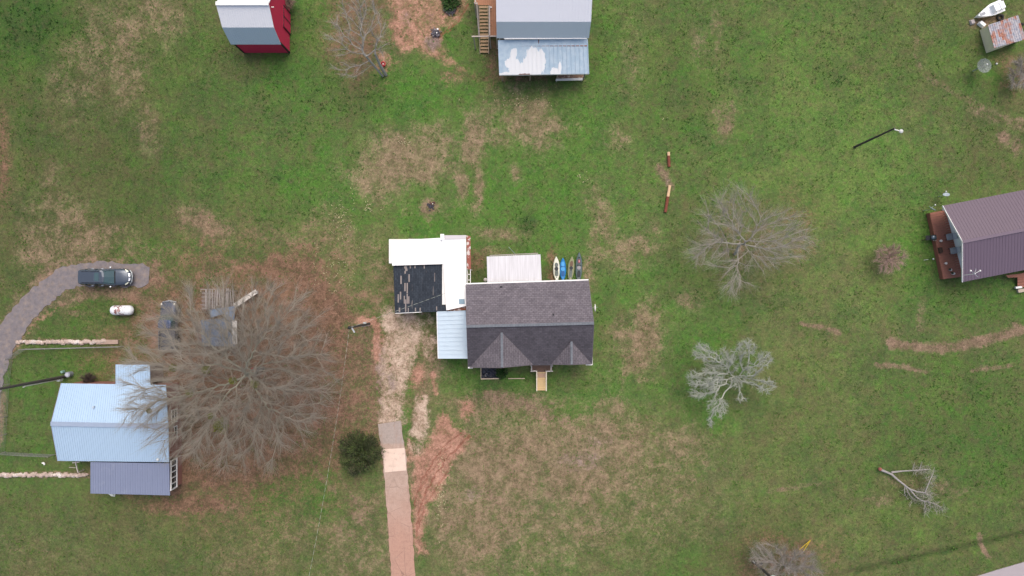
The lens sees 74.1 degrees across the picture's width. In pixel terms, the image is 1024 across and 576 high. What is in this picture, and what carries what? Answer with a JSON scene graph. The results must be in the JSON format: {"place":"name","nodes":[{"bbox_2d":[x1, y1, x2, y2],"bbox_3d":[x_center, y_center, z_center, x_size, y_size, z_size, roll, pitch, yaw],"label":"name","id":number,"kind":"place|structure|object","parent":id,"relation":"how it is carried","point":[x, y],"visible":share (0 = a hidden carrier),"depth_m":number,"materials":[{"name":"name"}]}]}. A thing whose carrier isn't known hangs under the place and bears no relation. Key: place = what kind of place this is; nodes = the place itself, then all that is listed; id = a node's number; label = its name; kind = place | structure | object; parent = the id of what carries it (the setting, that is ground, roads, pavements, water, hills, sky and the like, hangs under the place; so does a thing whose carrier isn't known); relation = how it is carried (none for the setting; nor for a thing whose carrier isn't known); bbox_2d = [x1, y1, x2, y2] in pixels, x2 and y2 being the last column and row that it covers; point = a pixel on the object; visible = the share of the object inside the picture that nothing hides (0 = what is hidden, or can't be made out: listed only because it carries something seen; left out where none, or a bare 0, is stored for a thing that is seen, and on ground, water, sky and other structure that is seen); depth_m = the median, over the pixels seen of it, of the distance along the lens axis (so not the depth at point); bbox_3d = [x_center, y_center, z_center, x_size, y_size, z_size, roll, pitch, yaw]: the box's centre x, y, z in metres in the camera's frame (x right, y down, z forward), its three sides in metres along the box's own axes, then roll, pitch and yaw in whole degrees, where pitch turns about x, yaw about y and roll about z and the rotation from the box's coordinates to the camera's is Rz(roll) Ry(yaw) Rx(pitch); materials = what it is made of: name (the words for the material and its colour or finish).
{"place":"outdoors","nodes":[
{"label":"outdoors","id":0,"kind":"place"},
{"bbox_2d":[378,421,414,575],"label":"driveway","id":1,"kind":"structure","parent":0,"point":[400,532],"depth_m":69.97,"materials":[{"name":"concrete"}]},
{"bbox_2d":[383,448,405,471],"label":"driveway slab","id":2,"kind":"structure","parent":1,"relation":"attached to","point":[394,460],"depth_m":69.97,"materials":[{"name":"concrete"}]},
{"bbox_2d":[472,0,497,53],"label":"deck","id":3,"kind":"structure","parent":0,"point":[488,35],"depth_m":67.67,"materials":[{"name":"brown wood"}]},
{"bbox_2d":[0,0,1023,575],"bbox_3d":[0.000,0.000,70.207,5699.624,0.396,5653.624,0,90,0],"label":"ground","id":4,"kind":"structure","parent":0,"point":[392,344],"depth_m":70.04,"materials":[{"name":"green plant"}]},
{"bbox_2d":[0,375,66,389],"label":"utility pole","id":5,"kind":"object","parent":4,"relation":"on","point":[57,379],"visible":0.9,"depth_m":65.75,"materials":[{"name":"brown wood"}]},
{"bbox_2d":[0,472,88,477],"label":"rock border","id":6,"kind":"object","parent":4,"relation":"on","point":[42,475],"visible":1,"depth_m":69.82,"materials":[{"name":"beige stone"}]},
{"bbox_2d":[15,339,105,344],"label":"rock border","id":7,"kind":"object","parent":4,"relation":"on","point":[72,341],"visible":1,"depth_m":69.82,"materials":[{"name":"beige stone"}]},
{"bbox_2d":[0,346,122,456],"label":"wire fence","id":8,"kind":"object","parent":4,"relation":"on","point":[35,455],"visible":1,"depth_m":69.30,"materials":[{"name":"grey metal"}]},
{"bbox_2d":[65,371,73,376],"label":"heat pump","id":9,"kind":"object","parent":4,"relation":"on","point":[69,374],"visible":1,"depth_m":69.38,"materials":[{"name":"white metal"}]},
{"bbox_2d":[0,261,149,396],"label":"gravel drive","id":10,"kind":"structure","parent":4,"relation":"on","point":[26,311],"depth_m":69.99,"materials":[{"name":"gravel"}]},
{"bbox_2d":[78,266,132,287],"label":"parked car","id":11,"kind":"object","parent":10,"relation":"on","point":[110,278],"visible":1,"depth_m":68.69,"materials":[{"name":"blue metal"}]},
{"bbox_2d":[70,461,84,472],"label":"clothes post","id":12,"kind":"object","parent":4,"relation":"on","point":[76,462],"visible":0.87,"depth_m":68.92,"materials":[{"name":"grey metal"}]},
{"bbox_2d":[79,372,96,382],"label":"bare shrub","id":13,"kind":"object","parent":4,"relation":"on","point":[89,377],"visible":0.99,"depth_m":69.00,"materials":[{"name":"brown plant"}]},
{"bbox_2d":[96,340,118,343],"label":"stone slab","id":14,"kind":"structure","parent":4,"relation":"on","point":[112,342],"depth_m":69.86,"materials":[{"name":"beige stone"}]},
{"bbox_2d":[50,362,181,495],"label":"blue roof house","id":15,"kind":"structure","parent":4,"relation":"on","point":[83,423],"depth_m":66.68,"materials":[{"name":"light blue metal"},{"name":"purple grey metal"},{"name":"weathered plank"}]},
{"bbox_2d":[110,305,133,314],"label":"propane tank","id":16,"kind":"object","parent":4,"relation":"on","point":[121,309],"visible":1,"depth_m":68.94,"materials":[{"name":"metal"}]},
{"bbox_2d":[157,300,180,349],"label":"pickup truck","id":17,"kind":"object","parent":4,"relation":"on","point":[170,304],"visible":0.57,"depth_m":68.98,"materials":[{"name":"blue paint"}]},
{"bbox_2d":[197,288,237,345],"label":"collapsed shed","id":18,"kind":"structure","parent":4,"relation":"on","point":[204,305],"depth_m":68.19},
{"bbox_2d":[107,270,345,480],"bbox_3d":[-26.318,7.674,63.183,23.395,13.716,19.946,0,90,0],"label":"bare tree","id":19,"kind":"object","parent":4,"relation":"on","point":[220,426],"visible":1,"depth_m":61.40,"materials":[{"name":"grey plant"}]},
{"bbox_2d":[234,289,257,305],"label":"white plank","id":20,"kind":"object","parent":4,"relation":"on","point":[250,294],"visible":0.41,"depth_m":69.42,"materials":[{"name":"white wood"}]},
{"bbox_2d":[215,0,290,52],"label":"barn","id":21,"kind":"structure","parent":4,"relation":"on","point":[256,26],"depth_m":65.47,"materials":[{"name":"red paint"}]},
{"bbox_2d":[283,5,290,34],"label":"door","id":22,"kind":"structure","parent":21,"relation":"in","point":[286,14],"depth_m":68.93,"materials":[{"name":"red paint"}]},
{"bbox_2d":[285,0,297,9],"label":"bare shrub","id":23,"kind":"object","parent":4,"relation":"on","point":[289,4],"visible":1,"depth_m":68.74,"materials":[{"name":"brown plant"}]},
{"bbox_2d":[318,0,390,77],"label":"bare tree","id":24,"kind":"object","parent":4,"relation":"on","point":[362,46],"visible":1,"depth_m":64.42,"materials":[{"name":"grey plant"}]},
{"bbox_2d":[348,322,370,332],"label":"utility pole","id":25,"kind":"object","parent":4,"relation":"on","point":[364,324],"visible":1,"depth_m":65.63,"materials":[{"name":"metal"}]},
{"bbox_2d":[309,334,348,574],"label":"service cable","id":26,"kind":"object","parent":25,"relation":"attached to","point":[331,452],"visible":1,"depth_m":62.06,"materials":[{"name":"black"}]},
{"bbox_2d":[337,429,385,477],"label":"round bush","id":27,"kind":"object","parent":4,"relation":"on","point":[359,452],"visible":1,"depth_m":68.24,"materials":[{"name":"green plant"}]},
{"bbox_2d":[393,264,445,313],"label":"shed","id":28,"kind":"structure","parent":4,"relation":"on","point":[415,284],"depth_m":67.11,"materials":[{"name":"black"}]},
{"bbox_2d":[389,234,471,310],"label":"workshop","id":29,"kind":"structure","parent":4,"relation":"on","point":[448,252],"depth_m":66.71,"materials":[{"name":"metal"}]},
{"bbox_2d":[427,202,434,210],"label":"fire ring","id":30,"kind":"object","parent":4,"relation":"on","point":[430,205],"visible":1,"depth_m":69.92,"materials":[{"name":"grey stone"}]},
{"bbox_2d":[431,28,440,36],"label":"debris pile","id":31,"kind":"object","parent":4,"relation":"on","point":[436,33],"visible":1,"depth_m":69.80,"materials":[{"name":"white paint"}]},
{"bbox_2d":[443,6,455,15],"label":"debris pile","id":32,"kind":"object","parent":4,"relation":"on","point":[451,12],"visible":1,"depth_m":69.80,"materials":[{"name":"black paint"}]},
{"bbox_2d":[440,0,461,12],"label":"bush","id":33,"kind":"object","parent":4,"relation":"on","point":[449,4],"visible":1,"depth_m":69.57,"materials":[{"name":"green plant"}]},
{"bbox_2d":[436,311,467,358],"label":"carport","id":34,"kind":"object","parent":4,"relation":"on","point":[451,336],"visible":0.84,"depth_m":66.89,"materials":[{"name":"white metal"}]},
{"bbox_2d":[314,91,663,542],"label":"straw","id":35,"kind":"object","parent":4,"relation":"on","point":[354,273],"visible":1,"depth_m":69.94,"materials":[{"name":"beige plant"}]},
{"bbox_2d":[495,368,508,379],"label":"bush","id":36,"kind":"object","parent":4,"relation":"on","point":[501,373],"visible":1,"depth_m":69.49,"materials":[{"name":"green plant"}]},
{"bbox_2d":[481,368,524,378],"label":"garden bed","id":37,"kind":"object","parent":4,"relation":"on","point":[488,373],"visible":0.87,"depth_m":69.89,"materials":[{"name":"black soil"}]},
{"bbox_2d":[487,253,541,283],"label":"patio cover","id":38,"kind":"object","parent":4,"relation":"on","point":[516,267],"visible":1,"depth_m":67.01,"materials":[{"name":"white metal"}]},
{"bbox_2d":[466,279,593,367],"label":"house","id":39,"kind":"structure","parent":4,"relation":"on","point":[521,323],"depth_m":64.94,"materials":[{"name":"grey"}]},
{"bbox_2d":[530,365,552,390],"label":"front porch","id":40,"kind":"object","parent":4,"relation":"on","point":[541,380],"visible":0.94,"depth_m":69.10,"materials":[{"name":"yellow wood"}]},
{"bbox_2d":[496,0,591,80],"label":"metal roof house","id":41,"kind":"structure","parent":4,"relation":"on","point":[542,37],"depth_m":64.73,"materials":[{"name":"white metal"}]},
{"bbox_2d":[553,257,559,279],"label":"kayak","id":42,"kind":"object","parent":4,"relation":"on","point":[556,269],"visible":0.97,"depth_m":69.65,"materials":[{"name":"beige plastic"}]},
{"bbox_2d":[560,258,565,279],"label":"kayak","id":43,"kind":"object","parent":4,"relation":"on","point":[562,268],"visible":0.96,"depth_m":69.63,"materials":[{"name":"blue plastic"}]},
{"bbox_2d":[556,75,582,81],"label":"workbench","id":44,"kind":"object","parent":4,"relation":"on","point":[571,77],"visible":0.83,"depth_m":69.30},
{"bbox_2d":[568,257,574,279],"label":"kayak","id":45,"kind":"object","parent":4,"relation":"on","point":[571,265],"visible":0.97,"depth_m":69.63,"materials":[{"name":"beige plastic"}]},
{"bbox_2d":[575,252,581,278],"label":"kayak","id":46,"kind":"object","parent":4,"relation":"on","point":[578,268],"visible":0.88,"depth_m":69.67,"materials":[{"name":"plastic"}]},
{"bbox_2d":[664,185,670,212],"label":"log","id":47,"kind":"object","parent":4,"relation":"on","point":[667,199],"visible":1,"depth_m":69.71,"materials":[{"name":"brown wood"}]},
{"bbox_2d":[667,152,670,166],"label":"log","id":48,"kind":"object","parent":4,"relation":"on","point":[668,159],"visible":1,"depth_m":69.72,"materials":[{"name":"brown wood"}]},
{"bbox_2d":[686,337,776,428],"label":"lichen tree","id":49,"kind":"object","parent":4,"relation":"on","point":[722,373],"visible":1,"depth_m":66.25,"materials":[{"name":"grey plant"}]},
{"bbox_2d":[683,177,818,303],"bbox_3d":[22.014,-5.192,65.074,12.658,9.932,11.330,-32,90,0],"label":"bare tree","id":50,"kind":"object","parent":4,"relation":"on","point":[736,251],"visible":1,"depth_m":63.94,"materials":[{"name":"grey plant"}]},
{"bbox_2d":[753,560,774,575],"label":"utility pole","id":51,"kind":"object","parent":4,"relation":"on","point":[766,572],"visible":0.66,"depth_m":66.46,"materials":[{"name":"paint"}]},
{"bbox_2d":[749,538,825,575],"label":"bare bush","id":52,"kind":"object","parent":4,"relation":"on","point":[789,563],"visible":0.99,"depth_m":66.80,"materials":[{"name":"grey plant"}]},
{"bbox_2d":[853,127,902,147],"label":"lamp pole","id":53,"kind":"object","parent":4,"relation":"on","point":[879,135],"visible":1,"depth_m":65.28,"materials":[{"name":"black metal"}]},
{"bbox_2d":[874,242,909,274],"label":"bare shrub","id":54,"kind":"object","parent":4,"relation":"on","point":[887,261],"visible":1,"depth_m":68.33,"materials":[{"name":"brown plant"}]},
{"bbox_2d":[878,461,949,516],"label":"fallen branch","id":55,"kind":"object","parent":4,"relation":"on","point":[928,494],"visible":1,"depth_m":69.22,"materials":[{"name":"grey wood"}]},
{"bbox_2d":[925,235,936,240],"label":"barbecue grill","id":56,"kind":"object","parent":4,"relation":"on","point":[932,237],"visible":1,"depth_m":69.13,"materials":[{"name":"metal"}]},
{"bbox_2d":[926,210,960,278],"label":"side deck","id":57,"kind":"structure","parent":4,"relation":"on","point":[944,272],"depth_m":69.40,"materials":[{"name":"brown wood"}]},
{"bbox_2d":[946,233,957,239],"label":"deck chair","id":58,"kind":"object","parent":57,"relation":"on","point":[951,236],"visible":0.98,"depth_m":68.99,"materials":[{"name":"grey fabric"}]},
{"bbox_2d":[948,247,960,253],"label":"deck chair","id":59,"kind":"object","parent":57,"relation":"on","point":[954,250],"visible":0.97,"depth_m":68.99,"materials":[{"name":"grey fabric"}]},
{"bbox_2d":[977,21,985,27],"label":"white crate","id":60,"kind":"object","parent":4,"relation":"on","point":[981,24],"visible":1,"depth_m":69.66,"materials":[{"name":"white plastic"}]},
{"bbox_2d":[972,58,991,72],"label":"dish","id":61,"kind":"object","parent":4,"relation":"on","point":[984,65],"visible":1,"depth_m":68.40,"materials":[{"name":"grey metal"}]},
{"bbox_2d":[942,190,1023,281],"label":"purple roof house","id":62,"kind":"structure","parent":4,"relation":"on","point":[989,231],"depth_m":66.39,"materials":[{"name":"metal"}]},
{"bbox_2d":[974,0,1005,17],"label":"boat","id":63,"kind":"object","parent":4,"relation":"on","point":[995,8],"visible":1,"depth_m":69.17,"materials":[{"name":"white plastic"}]},
{"bbox_2d":[996,14,1003,20],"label":"old tyre","id":64,"kind":"object","parent":4,"relation":"on","point":[998,15],"visible":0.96,"depth_m":69.81,"materials":[{"name":"black rubber"}]},
{"bbox_2d":[980,15,1023,52],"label":"rusty shed","id":65,"kind":"structure","parent":4,"relation":"on","point":[1002,33],"depth_m":68.40,"materials":[{"name":"silver metal"}]},
{"bbox_2d":[1006,273,1023,292],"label":"back steps","id":66,"kind":"structure","parent":4,"relation":"on","point":[1020,276],"depth_m":69.52,"materials":[{"name":"brown wood"}]},
{"bbox_2d":[1006,55,1023,90],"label":"bare shrub","id":67,"kind":"object","parent":4,"relation":"on","point":[1018,63],"visible":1,"depth_m":68.06,"materials":[{"name":"grey plant"}]},
{"bbox_2d":[978,562,1023,575],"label":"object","id":68,"kind":"structure","parent":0,"point":[1015,570],"depth_m":69.98,"materials":[{"name":"metal"}]}
]}

